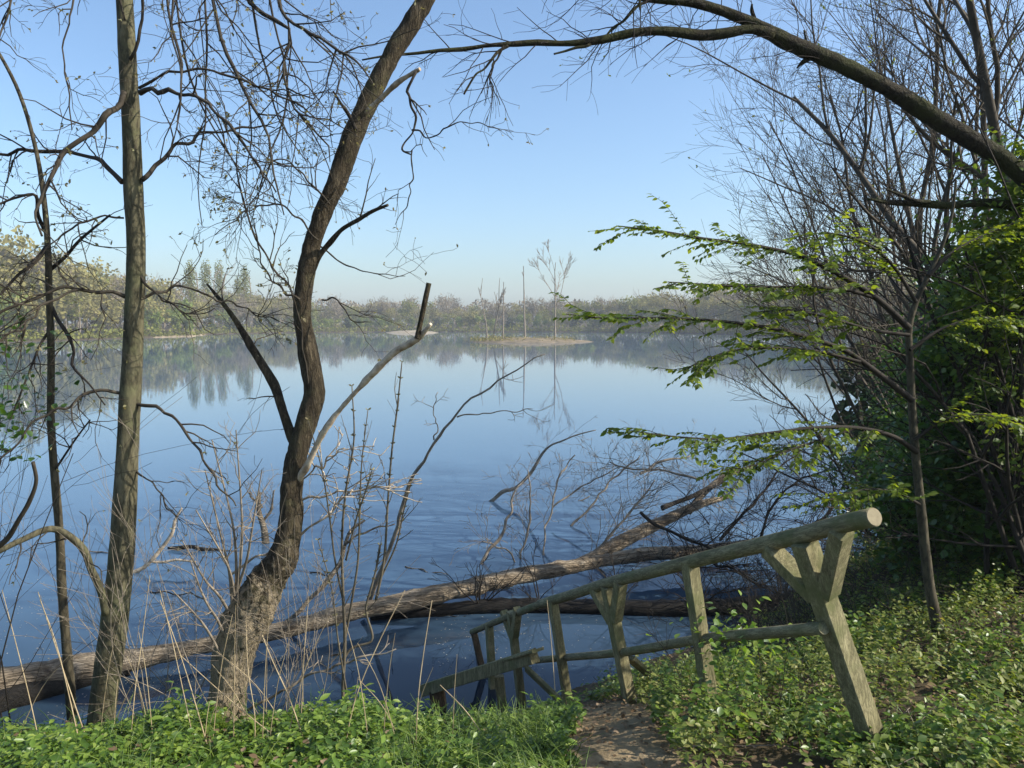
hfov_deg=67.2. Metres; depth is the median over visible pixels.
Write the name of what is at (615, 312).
olive tree in bud
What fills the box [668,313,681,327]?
leafy tree
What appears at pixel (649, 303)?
budding tree
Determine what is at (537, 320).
leafy tree
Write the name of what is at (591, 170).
sky
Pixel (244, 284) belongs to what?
poplar tree
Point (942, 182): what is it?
bare tree
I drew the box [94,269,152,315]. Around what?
budding tree
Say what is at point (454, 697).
dry stalk
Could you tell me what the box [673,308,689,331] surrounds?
budding tree
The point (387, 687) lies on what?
dry stalk
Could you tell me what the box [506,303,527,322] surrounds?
olive tree in bud
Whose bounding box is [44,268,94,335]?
olive tree in bud
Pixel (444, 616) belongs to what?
floating stick
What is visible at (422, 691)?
dry stalk
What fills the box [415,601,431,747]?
dry stalk
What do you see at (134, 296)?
smooth bark tree
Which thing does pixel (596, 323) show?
dark shore bush
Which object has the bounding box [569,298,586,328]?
bare tree
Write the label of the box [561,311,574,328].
olive tree in bud
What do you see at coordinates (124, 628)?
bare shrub
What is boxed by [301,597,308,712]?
dry stalk
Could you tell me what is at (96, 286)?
olive tree in bud
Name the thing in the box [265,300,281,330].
bare tree
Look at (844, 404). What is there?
dark shore bush
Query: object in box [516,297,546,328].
bare tree
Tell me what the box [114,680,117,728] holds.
dry stalk
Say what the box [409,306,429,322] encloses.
budding tree
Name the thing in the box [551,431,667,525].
dead branch
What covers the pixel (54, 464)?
thin sapling
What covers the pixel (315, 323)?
leafy tree
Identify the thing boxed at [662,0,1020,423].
bare tree
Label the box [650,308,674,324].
budding tree
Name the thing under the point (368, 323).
leafy tree
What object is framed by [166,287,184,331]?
bare tree
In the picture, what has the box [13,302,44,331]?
dark shore bush
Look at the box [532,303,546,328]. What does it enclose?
budding tree
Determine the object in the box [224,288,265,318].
budding tree
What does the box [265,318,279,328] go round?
dark shore bush
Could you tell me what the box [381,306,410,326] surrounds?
budding tree
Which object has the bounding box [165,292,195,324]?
leafy tree
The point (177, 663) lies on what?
dry stalk
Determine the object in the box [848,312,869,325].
leafy tree
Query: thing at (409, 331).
sand bar
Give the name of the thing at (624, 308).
budding tree
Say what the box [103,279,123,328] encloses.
bare tree
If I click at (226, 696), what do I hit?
dry stalk
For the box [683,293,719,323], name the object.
bare tree
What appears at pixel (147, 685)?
dry stalk
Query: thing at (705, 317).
budding tree
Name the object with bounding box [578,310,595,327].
leafy tree
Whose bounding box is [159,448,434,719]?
bare shrub
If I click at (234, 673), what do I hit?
dry stalk
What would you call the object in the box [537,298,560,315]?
bare tree
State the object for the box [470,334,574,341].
island grass
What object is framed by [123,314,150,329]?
leafy tree
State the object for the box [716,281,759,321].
budding tree
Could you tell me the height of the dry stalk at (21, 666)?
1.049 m
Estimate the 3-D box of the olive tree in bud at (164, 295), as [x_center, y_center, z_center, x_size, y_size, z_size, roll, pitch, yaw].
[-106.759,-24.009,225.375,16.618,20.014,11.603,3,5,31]
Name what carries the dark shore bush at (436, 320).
on the ground at (622, 746)
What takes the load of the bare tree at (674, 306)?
on the ground at (622, 746)
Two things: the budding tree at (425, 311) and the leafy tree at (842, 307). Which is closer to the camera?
the leafy tree at (842, 307)
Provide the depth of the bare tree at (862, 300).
21.28 m
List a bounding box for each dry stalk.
[2,591,36,729]
[20,652,71,731]
[38,592,84,731]
[40,601,77,732]
[101,617,120,725]
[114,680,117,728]
[117,660,149,717]
[127,657,146,719]
[131,577,149,729]
[139,635,152,732]
[160,590,191,727]
[160,600,206,743]
[181,656,272,734]
[212,614,232,746]
[213,666,247,719]
[218,652,275,712]
[233,605,235,736]
[246,624,255,737]
[262,615,269,737]
[262,635,302,735]
[266,665,266,711]
[270,642,288,735]
[284,616,329,753]
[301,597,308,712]
[346,590,404,737]
[346,625,367,732]
[358,644,393,731]
[359,680,395,730]
[383,636,394,731]
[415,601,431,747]
[415,668,432,719]
[440,685,480,731]
[452,659,456,738]
[547,602,554,688]
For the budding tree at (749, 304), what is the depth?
262.49 m
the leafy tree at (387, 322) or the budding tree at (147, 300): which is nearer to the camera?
the budding tree at (147, 300)
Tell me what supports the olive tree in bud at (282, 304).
on the ground at (622, 746)
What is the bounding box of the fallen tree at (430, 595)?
[0,395,940,689]
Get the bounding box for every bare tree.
[0,247,12,274]
[26,241,77,283]
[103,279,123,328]
[104,285,123,335]
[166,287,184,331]
[218,288,244,330]
[231,297,260,328]
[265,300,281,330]
[272,291,291,320]
[280,295,292,328]
[319,292,350,326]
[327,300,343,327]
[365,296,392,327]
[383,299,398,326]
[398,295,419,325]
[426,293,460,321]
[441,292,463,328]
[481,298,499,324]
[481,304,506,324]
[497,316,508,323]
[498,302,513,320]
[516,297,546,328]
[528,240,575,338]
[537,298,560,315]
[549,293,569,311]
[559,0,1023,344]
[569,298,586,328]
[589,295,616,327]
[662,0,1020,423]
[662,82,934,522]
[668,299,683,311]
[682,0,1023,443]
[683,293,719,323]
[688,0,1023,353]
[707,290,736,327]
[708,296,733,329]
[726,282,750,300]
[728,137,960,466]
[865,282,915,313]
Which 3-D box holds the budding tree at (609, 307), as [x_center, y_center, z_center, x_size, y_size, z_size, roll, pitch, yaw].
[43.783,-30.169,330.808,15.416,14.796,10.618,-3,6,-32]
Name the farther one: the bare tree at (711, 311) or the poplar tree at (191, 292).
the bare tree at (711, 311)
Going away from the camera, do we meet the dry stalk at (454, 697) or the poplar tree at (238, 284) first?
the dry stalk at (454, 697)
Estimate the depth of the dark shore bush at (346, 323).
324.32 m
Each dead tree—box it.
[478,278,487,339]
[493,278,509,338]
[502,282,505,336]
[522,266,525,336]
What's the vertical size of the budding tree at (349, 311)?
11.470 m
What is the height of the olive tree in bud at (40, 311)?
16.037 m
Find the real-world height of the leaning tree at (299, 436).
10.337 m
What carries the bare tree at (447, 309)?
on the ground at (622, 746)
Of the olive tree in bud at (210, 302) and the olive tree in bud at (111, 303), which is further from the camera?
the olive tree in bud at (210, 302)
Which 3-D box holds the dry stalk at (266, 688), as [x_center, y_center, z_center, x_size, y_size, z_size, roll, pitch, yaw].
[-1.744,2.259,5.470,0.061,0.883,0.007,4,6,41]
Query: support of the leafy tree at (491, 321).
on the ground at (622, 746)
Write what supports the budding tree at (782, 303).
on the ground at (622, 746)
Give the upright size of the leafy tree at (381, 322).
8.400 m
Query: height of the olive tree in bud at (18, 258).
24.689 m
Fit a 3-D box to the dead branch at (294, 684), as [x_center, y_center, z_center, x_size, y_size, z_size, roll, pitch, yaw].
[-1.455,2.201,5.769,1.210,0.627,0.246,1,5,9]
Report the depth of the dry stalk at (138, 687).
5.04 m
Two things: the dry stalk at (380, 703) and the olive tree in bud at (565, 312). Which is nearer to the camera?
the dry stalk at (380, 703)
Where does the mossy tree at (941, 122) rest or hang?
on the ground at (622, 746)
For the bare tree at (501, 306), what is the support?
on the ground at (622, 746)
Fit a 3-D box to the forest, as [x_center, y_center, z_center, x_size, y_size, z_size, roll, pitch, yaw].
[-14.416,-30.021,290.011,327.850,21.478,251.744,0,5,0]
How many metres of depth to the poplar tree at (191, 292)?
252.84 m
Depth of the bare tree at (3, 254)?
179.61 m
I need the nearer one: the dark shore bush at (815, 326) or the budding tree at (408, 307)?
the dark shore bush at (815, 326)
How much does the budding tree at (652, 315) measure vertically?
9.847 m
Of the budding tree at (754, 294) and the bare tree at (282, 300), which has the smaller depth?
the budding tree at (754, 294)
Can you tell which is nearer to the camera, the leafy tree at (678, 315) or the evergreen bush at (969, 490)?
the evergreen bush at (969, 490)
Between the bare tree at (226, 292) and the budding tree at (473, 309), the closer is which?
the bare tree at (226, 292)
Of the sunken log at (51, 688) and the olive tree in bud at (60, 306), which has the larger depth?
the olive tree in bud at (60, 306)
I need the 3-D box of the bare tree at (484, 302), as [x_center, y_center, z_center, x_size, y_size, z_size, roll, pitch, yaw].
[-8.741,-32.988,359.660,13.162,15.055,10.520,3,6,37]
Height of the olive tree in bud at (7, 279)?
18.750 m
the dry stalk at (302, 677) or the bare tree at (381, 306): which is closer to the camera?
the dry stalk at (302, 677)
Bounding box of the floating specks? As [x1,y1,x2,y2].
[0,436,769,713]
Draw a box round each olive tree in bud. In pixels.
[0,225,79,333]
[0,260,34,302]
[0,275,41,332]
[0,275,45,334]
[3,246,40,280]
[6,255,61,292]
[31,278,69,333]
[32,269,95,337]
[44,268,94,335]
[54,283,102,336]
[64,256,125,327]
[64,261,113,332]
[80,288,123,334]
[90,301,122,334]
[144,275,173,333]
[146,274,182,332]
[153,277,180,321]
[187,309,204,331]
[195,289,229,323]
[260,296,288,324]
[351,302,374,327]
[362,304,385,328]
[377,303,394,327]
[426,306,443,326]
[461,307,479,325]
[472,304,488,326]
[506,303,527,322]
[560,308,572,326]
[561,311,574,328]
[604,309,620,326]
[656,297,684,322]
[668,295,701,324]
[716,290,742,329]
[753,281,788,324]
[820,275,858,301]
[863,271,905,294]
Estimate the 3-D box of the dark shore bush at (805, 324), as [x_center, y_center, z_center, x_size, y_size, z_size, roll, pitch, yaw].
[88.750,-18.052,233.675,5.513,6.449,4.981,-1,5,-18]
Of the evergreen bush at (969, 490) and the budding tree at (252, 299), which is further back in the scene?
the budding tree at (252, 299)
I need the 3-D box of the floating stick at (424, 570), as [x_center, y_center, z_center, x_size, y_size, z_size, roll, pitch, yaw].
[-1.594,3.450,14.201,0.957,0.056,0.092,3,6,32]
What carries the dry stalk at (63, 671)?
on the ground at (622, 746)
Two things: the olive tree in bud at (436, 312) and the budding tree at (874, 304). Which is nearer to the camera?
the budding tree at (874, 304)
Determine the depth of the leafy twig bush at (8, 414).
5.03 m
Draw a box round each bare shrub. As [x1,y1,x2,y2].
[0,396,305,727]
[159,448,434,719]
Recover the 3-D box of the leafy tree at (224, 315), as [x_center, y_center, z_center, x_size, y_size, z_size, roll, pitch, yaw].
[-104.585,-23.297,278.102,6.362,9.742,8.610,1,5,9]
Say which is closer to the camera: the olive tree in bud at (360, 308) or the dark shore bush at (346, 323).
the dark shore bush at (346, 323)
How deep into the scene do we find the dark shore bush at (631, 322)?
312.27 m
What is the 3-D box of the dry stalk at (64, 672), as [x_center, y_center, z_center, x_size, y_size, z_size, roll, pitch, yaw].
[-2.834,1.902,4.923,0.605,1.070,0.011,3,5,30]
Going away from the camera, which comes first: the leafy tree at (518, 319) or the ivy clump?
the ivy clump
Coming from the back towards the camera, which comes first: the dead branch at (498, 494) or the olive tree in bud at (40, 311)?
the olive tree in bud at (40, 311)
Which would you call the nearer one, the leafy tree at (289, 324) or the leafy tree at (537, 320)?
the leafy tree at (289, 324)
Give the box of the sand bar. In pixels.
[387,330,436,332]
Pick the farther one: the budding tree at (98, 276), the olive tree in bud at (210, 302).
the olive tree in bud at (210, 302)
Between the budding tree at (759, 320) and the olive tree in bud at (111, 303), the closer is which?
the olive tree in bud at (111, 303)
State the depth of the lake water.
22.42 m
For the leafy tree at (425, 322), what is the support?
on the ground at (622, 746)
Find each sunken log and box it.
[0,672,130,711]
[370,535,861,627]
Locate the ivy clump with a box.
[626,584,842,748]
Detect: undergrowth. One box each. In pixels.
[0,313,863,341]
[657,491,1023,671]
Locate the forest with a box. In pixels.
[0,275,873,330]
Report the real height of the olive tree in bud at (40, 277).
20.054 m
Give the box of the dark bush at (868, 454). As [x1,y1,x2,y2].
[788,321,941,559]
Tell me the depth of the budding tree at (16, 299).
171.38 m
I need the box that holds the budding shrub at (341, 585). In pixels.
[299,360,422,707]
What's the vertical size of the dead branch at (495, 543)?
2.245 m
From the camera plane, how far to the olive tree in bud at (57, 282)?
186.66 m
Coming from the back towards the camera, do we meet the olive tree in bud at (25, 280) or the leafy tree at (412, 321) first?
the leafy tree at (412, 321)
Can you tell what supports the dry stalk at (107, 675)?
on the ground at (622, 746)
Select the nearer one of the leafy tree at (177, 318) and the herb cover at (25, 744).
the herb cover at (25, 744)
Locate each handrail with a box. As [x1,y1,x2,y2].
[420,647,543,714]
[469,507,884,744]
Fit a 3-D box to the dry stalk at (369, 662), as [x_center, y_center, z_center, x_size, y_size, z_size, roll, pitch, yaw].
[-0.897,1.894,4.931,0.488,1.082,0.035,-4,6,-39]
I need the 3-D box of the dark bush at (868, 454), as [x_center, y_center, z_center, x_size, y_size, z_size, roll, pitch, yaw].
[6.205,0.930,11.975,3.391,4.022,3.456,0,5,0]
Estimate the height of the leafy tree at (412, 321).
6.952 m
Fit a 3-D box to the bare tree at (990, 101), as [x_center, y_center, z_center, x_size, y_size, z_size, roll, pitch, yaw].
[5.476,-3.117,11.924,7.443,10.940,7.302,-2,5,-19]
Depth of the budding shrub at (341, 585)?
5.58 m
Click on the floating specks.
(300, 604)
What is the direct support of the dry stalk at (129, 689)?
on the ground at (622, 746)
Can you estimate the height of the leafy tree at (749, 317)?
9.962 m
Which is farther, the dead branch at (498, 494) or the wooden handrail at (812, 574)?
the dead branch at (498, 494)
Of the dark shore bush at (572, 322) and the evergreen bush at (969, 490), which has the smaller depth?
the evergreen bush at (969, 490)
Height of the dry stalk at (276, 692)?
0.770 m
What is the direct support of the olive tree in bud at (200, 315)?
on the ground at (622, 746)
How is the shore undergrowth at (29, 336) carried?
on the ground at (622, 746)
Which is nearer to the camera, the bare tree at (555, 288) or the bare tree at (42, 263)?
the bare tree at (555, 288)
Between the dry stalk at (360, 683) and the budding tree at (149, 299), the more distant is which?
the budding tree at (149, 299)
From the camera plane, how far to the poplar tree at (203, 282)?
286.83 m
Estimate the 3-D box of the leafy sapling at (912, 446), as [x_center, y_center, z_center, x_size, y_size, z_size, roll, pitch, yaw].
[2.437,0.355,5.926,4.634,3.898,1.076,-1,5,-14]
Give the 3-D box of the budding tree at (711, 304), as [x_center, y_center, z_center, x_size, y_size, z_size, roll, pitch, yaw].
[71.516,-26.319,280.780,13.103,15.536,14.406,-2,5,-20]
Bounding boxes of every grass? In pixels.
[0,567,1023,767]
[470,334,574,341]
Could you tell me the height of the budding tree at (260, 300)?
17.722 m
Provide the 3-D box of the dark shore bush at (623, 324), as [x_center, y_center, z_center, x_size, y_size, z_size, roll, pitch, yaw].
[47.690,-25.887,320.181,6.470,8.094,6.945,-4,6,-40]
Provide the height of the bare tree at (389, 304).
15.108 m
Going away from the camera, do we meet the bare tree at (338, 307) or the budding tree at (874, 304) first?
the budding tree at (874, 304)
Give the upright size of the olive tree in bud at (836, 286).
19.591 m
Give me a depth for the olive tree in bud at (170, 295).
248.54 m
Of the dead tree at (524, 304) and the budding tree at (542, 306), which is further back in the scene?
the budding tree at (542, 306)
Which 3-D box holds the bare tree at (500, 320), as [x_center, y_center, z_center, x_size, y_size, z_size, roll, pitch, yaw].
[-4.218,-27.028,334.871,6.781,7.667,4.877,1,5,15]
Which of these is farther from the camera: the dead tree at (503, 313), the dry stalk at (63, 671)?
the dead tree at (503, 313)
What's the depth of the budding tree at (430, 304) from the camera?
357.10 m
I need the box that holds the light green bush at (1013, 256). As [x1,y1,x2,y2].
[736,1,1023,593]
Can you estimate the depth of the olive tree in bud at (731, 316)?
269.12 m
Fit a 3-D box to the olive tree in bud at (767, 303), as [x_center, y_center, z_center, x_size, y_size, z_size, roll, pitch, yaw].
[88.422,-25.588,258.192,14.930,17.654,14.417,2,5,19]
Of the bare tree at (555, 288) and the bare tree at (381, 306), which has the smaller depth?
the bare tree at (555, 288)
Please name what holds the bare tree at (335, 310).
on the ground at (622, 746)
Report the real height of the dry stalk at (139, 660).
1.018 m
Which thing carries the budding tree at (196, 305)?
on the ground at (622, 746)
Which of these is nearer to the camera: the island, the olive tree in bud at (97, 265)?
the island
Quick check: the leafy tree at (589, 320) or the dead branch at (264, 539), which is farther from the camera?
the leafy tree at (589, 320)
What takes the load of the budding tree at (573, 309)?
on the ground at (622, 746)
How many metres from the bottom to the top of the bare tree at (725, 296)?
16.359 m
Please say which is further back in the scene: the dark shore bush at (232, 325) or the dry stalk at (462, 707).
the dark shore bush at (232, 325)
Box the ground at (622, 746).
[0,322,1023,767]
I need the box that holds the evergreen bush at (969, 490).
[840,237,1023,589]
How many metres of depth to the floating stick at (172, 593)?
12.95 m
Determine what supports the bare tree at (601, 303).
on the ground at (622, 746)
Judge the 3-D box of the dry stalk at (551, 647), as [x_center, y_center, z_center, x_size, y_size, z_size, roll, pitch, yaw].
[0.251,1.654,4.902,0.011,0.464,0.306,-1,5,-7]
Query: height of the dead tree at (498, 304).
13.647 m
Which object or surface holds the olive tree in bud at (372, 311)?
on the ground at (622, 746)
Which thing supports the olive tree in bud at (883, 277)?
on the ground at (622, 746)
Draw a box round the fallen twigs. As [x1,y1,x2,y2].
[2,553,1023,767]
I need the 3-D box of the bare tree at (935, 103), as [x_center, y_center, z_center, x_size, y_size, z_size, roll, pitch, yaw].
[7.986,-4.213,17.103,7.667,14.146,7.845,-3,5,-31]
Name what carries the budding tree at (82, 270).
on the ground at (622, 746)
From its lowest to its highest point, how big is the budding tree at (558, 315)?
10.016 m
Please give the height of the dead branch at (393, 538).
4.134 m
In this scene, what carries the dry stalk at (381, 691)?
on the ground at (622, 746)
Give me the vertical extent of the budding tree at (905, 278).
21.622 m
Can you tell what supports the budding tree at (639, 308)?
on the ground at (622, 746)
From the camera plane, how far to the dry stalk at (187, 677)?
4.94 m
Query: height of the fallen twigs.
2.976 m
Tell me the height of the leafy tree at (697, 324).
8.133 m
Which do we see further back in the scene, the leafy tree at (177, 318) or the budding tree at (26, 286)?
the leafy tree at (177, 318)
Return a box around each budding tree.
[0,272,17,296]
[0,274,44,309]
[4,291,31,313]
[55,291,83,337]
[58,261,107,334]
[80,266,108,328]
[83,273,123,332]
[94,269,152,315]
[107,274,162,314]
[144,278,171,328]
[186,296,208,332]
[195,300,212,330]
[206,293,235,329]
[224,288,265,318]
[233,291,273,322]
[237,303,263,326]
[250,291,288,328]
[268,297,292,322]
[311,308,322,321]
[340,305,357,326]
[365,296,388,328]
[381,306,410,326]
[392,307,406,329]
[394,315,407,325]
[399,299,419,329]
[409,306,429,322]
[415,305,431,318]
[423,302,439,328]
[439,312,453,326]
[468,304,479,328]
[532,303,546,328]
[550,308,564,328]
[564,301,586,320]
[582,300,603,316]
[596,300,621,329]
[614,295,644,329]
[615,298,634,313]
[626,289,657,327]
[628,302,644,312]
[636,292,671,326]
[646,289,684,326]
[646,307,663,329]
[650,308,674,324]
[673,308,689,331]
[692,278,735,317]
[693,294,729,318]
[696,309,709,324]
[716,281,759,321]
[734,300,756,330]
[739,295,763,315]
[748,308,766,324]
[767,299,792,308]
[794,292,843,320]
[845,284,895,320]
[872,266,913,296]
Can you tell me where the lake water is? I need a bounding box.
[0,332,886,728]
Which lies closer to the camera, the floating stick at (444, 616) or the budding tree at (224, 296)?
the floating stick at (444, 616)
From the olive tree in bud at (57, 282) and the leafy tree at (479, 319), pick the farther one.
the leafy tree at (479, 319)
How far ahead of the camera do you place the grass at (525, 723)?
4.71 m
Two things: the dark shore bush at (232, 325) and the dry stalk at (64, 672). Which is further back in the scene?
the dark shore bush at (232, 325)
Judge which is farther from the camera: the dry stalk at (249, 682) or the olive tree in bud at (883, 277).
the olive tree in bud at (883, 277)
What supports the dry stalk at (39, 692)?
on the ground at (622, 746)
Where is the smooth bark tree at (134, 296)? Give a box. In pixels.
[0,0,383,733]
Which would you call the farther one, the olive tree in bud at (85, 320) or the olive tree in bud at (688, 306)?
the olive tree in bud at (688, 306)
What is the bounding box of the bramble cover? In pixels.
[569,534,1023,767]
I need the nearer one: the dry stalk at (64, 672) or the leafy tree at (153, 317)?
the dry stalk at (64, 672)
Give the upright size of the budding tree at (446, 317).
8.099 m
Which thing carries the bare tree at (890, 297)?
on the ground at (622, 746)
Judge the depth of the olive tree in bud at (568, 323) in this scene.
337.75 m
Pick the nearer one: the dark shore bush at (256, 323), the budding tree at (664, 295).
the dark shore bush at (256, 323)
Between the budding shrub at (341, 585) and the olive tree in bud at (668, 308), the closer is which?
the budding shrub at (341, 585)
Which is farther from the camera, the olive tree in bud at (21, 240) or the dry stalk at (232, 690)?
the olive tree in bud at (21, 240)
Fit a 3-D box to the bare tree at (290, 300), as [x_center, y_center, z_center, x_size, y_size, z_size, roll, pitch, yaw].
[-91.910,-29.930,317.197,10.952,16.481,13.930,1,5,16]
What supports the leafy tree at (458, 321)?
on the ground at (622, 746)
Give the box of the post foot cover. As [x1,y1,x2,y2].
[800,679,1016,766]
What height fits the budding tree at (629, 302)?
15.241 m
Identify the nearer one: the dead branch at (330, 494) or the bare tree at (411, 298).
the dead branch at (330, 494)
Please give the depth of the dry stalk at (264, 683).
4.77 m
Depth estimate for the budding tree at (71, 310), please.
188.12 m
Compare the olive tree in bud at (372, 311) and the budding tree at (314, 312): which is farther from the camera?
the olive tree in bud at (372, 311)
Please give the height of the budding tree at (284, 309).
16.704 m
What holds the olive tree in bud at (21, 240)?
on the ground at (622, 746)
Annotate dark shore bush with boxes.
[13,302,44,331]
[206,319,216,330]
[225,314,243,330]
[252,313,269,328]
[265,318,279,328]
[342,317,353,330]
[430,318,441,329]
[504,316,514,327]
[569,319,582,327]
[591,316,607,327]
[617,314,632,327]
[627,311,644,327]
[798,317,814,329]
[811,314,834,332]
[831,314,939,439]
[831,346,918,465]
[853,302,933,375]
[853,427,895,473]
[892,291,919,318]
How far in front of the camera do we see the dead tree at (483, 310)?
166.72 m
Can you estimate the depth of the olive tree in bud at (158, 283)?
234.12 m
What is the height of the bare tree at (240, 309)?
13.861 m
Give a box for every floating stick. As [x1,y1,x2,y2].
[150,591,198,597]
[405,566,446,574]
[430,615,464,616]
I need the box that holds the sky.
[0,0,1023,322]
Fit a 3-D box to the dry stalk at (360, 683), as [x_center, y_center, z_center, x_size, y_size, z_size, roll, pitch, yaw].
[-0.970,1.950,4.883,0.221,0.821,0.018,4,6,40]
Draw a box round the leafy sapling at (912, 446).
[548,180,1023,643]
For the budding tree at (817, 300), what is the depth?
229.50 m
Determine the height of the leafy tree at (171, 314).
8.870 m
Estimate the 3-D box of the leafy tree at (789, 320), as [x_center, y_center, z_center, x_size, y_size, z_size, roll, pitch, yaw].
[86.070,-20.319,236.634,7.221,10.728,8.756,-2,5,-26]
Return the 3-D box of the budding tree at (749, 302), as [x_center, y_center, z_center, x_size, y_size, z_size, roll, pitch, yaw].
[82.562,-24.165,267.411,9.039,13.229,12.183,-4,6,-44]
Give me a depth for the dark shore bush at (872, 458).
22.41 m
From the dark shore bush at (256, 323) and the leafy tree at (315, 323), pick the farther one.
the leafy tree at (315, 323)
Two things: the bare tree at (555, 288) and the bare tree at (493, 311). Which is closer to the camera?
the bare tree at (555, 288)
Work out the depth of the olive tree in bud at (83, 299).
191.70 m
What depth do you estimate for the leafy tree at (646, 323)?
306.91 m
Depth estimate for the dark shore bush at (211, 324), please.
271.18 m
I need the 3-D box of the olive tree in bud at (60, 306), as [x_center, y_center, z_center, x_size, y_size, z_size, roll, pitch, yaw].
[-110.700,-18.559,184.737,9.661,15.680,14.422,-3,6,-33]
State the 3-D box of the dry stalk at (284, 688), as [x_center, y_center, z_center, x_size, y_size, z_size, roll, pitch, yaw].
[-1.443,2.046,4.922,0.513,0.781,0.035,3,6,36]
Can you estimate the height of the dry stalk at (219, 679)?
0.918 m
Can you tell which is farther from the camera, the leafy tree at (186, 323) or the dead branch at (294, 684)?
the leafy tree at (186, 323)
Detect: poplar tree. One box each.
[182,259,206,331]
[198,260,225,330]
[212,260,235,327]
[228,276,242,323]
[237,266,258,323]
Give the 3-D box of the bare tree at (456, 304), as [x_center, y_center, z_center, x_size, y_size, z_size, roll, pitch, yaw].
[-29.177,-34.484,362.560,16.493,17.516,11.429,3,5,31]
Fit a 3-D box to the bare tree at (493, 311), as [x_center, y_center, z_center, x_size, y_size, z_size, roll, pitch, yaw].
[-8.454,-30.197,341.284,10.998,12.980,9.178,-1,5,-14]
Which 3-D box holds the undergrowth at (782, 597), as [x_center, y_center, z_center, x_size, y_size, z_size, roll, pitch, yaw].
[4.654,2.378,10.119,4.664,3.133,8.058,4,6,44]
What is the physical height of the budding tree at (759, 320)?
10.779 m
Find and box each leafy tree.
[0,283,30,333]
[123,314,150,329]
[144,307,163,334]
[148,306,176,330]
[160,308,186,332]
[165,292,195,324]
[174,317,193,332]
[212,310,230,328]
[278,318,292,327]
[312,319,323,327]
[318,318,330,330]
[350,314,363,326]
[363,316,374,326]
[373,314,385,326]
[381,315,393,326]
[407,317,415,328]
[422,319,432,327]
[449,314,462,326]
[471,314,486,327]
[484,318,494,328]
[513,313,523,328]
[533,312,547,326]
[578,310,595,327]
[640,314,657,330]
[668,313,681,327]
[685,312,698,327]
[743,306,766,329]
[783,306,800,327]
[823,298,849,329]
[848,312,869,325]
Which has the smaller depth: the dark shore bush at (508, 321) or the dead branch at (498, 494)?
the dead branch at (498, 494)
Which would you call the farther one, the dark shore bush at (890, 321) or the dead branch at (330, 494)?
the dark shore bush at (890, 321)
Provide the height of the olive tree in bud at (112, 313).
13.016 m
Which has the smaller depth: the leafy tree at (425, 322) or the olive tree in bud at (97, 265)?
the olive tree in bud at (97, 265)
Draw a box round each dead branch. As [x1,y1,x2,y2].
[133,508,198,572]
[167,545,258,550]
[230,470,279,543]
[231,426,421,574]
[247,640,395,711]
[285,506,408,620]
[348,624,393,672]
[369,354,553,599]
[449,445,610,565]
[489,415,600,502]
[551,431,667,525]
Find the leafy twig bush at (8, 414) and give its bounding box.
[0,301,302,729]
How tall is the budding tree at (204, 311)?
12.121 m
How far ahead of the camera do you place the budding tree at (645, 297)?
334.65 m
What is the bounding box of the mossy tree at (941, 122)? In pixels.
[360,0,1023,211]
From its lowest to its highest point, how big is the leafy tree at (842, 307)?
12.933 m
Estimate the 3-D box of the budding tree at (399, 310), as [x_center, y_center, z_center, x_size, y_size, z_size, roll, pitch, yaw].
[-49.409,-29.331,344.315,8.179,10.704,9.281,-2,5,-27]
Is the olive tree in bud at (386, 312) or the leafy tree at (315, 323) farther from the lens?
the olive tree in bud at (386, 312)
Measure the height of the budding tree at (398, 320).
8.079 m
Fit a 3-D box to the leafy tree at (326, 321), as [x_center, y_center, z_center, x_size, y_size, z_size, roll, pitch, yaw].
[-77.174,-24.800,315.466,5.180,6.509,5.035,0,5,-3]
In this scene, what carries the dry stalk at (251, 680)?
on the ground at (622, 746)
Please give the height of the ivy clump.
1.018 m
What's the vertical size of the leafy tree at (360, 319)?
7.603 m
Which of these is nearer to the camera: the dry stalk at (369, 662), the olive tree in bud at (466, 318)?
the dry stalk at (369, 662)
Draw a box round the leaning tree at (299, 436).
[83,0,548,721]
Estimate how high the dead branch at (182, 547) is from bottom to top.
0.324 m
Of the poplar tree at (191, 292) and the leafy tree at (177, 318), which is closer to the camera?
the leafy tree at (177, 318)
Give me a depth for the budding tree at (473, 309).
359.24 m
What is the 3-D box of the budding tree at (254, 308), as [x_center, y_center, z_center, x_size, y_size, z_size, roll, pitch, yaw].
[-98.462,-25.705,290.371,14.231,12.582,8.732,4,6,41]
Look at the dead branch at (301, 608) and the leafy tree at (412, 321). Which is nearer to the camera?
the dead branch at (301, 608)
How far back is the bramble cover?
5.39 m
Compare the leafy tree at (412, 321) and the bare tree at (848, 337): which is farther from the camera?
the leafy tree at (412, 321)
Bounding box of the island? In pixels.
[472,337,592,342]
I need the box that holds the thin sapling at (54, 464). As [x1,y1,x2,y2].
[0,53,150,725]
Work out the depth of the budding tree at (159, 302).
238.29 m
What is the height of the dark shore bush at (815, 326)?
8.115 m
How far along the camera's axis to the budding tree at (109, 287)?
207.14 m
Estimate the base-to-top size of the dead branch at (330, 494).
1.158 m
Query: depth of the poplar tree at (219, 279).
295.75 m
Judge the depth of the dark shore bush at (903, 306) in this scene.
49.01 m

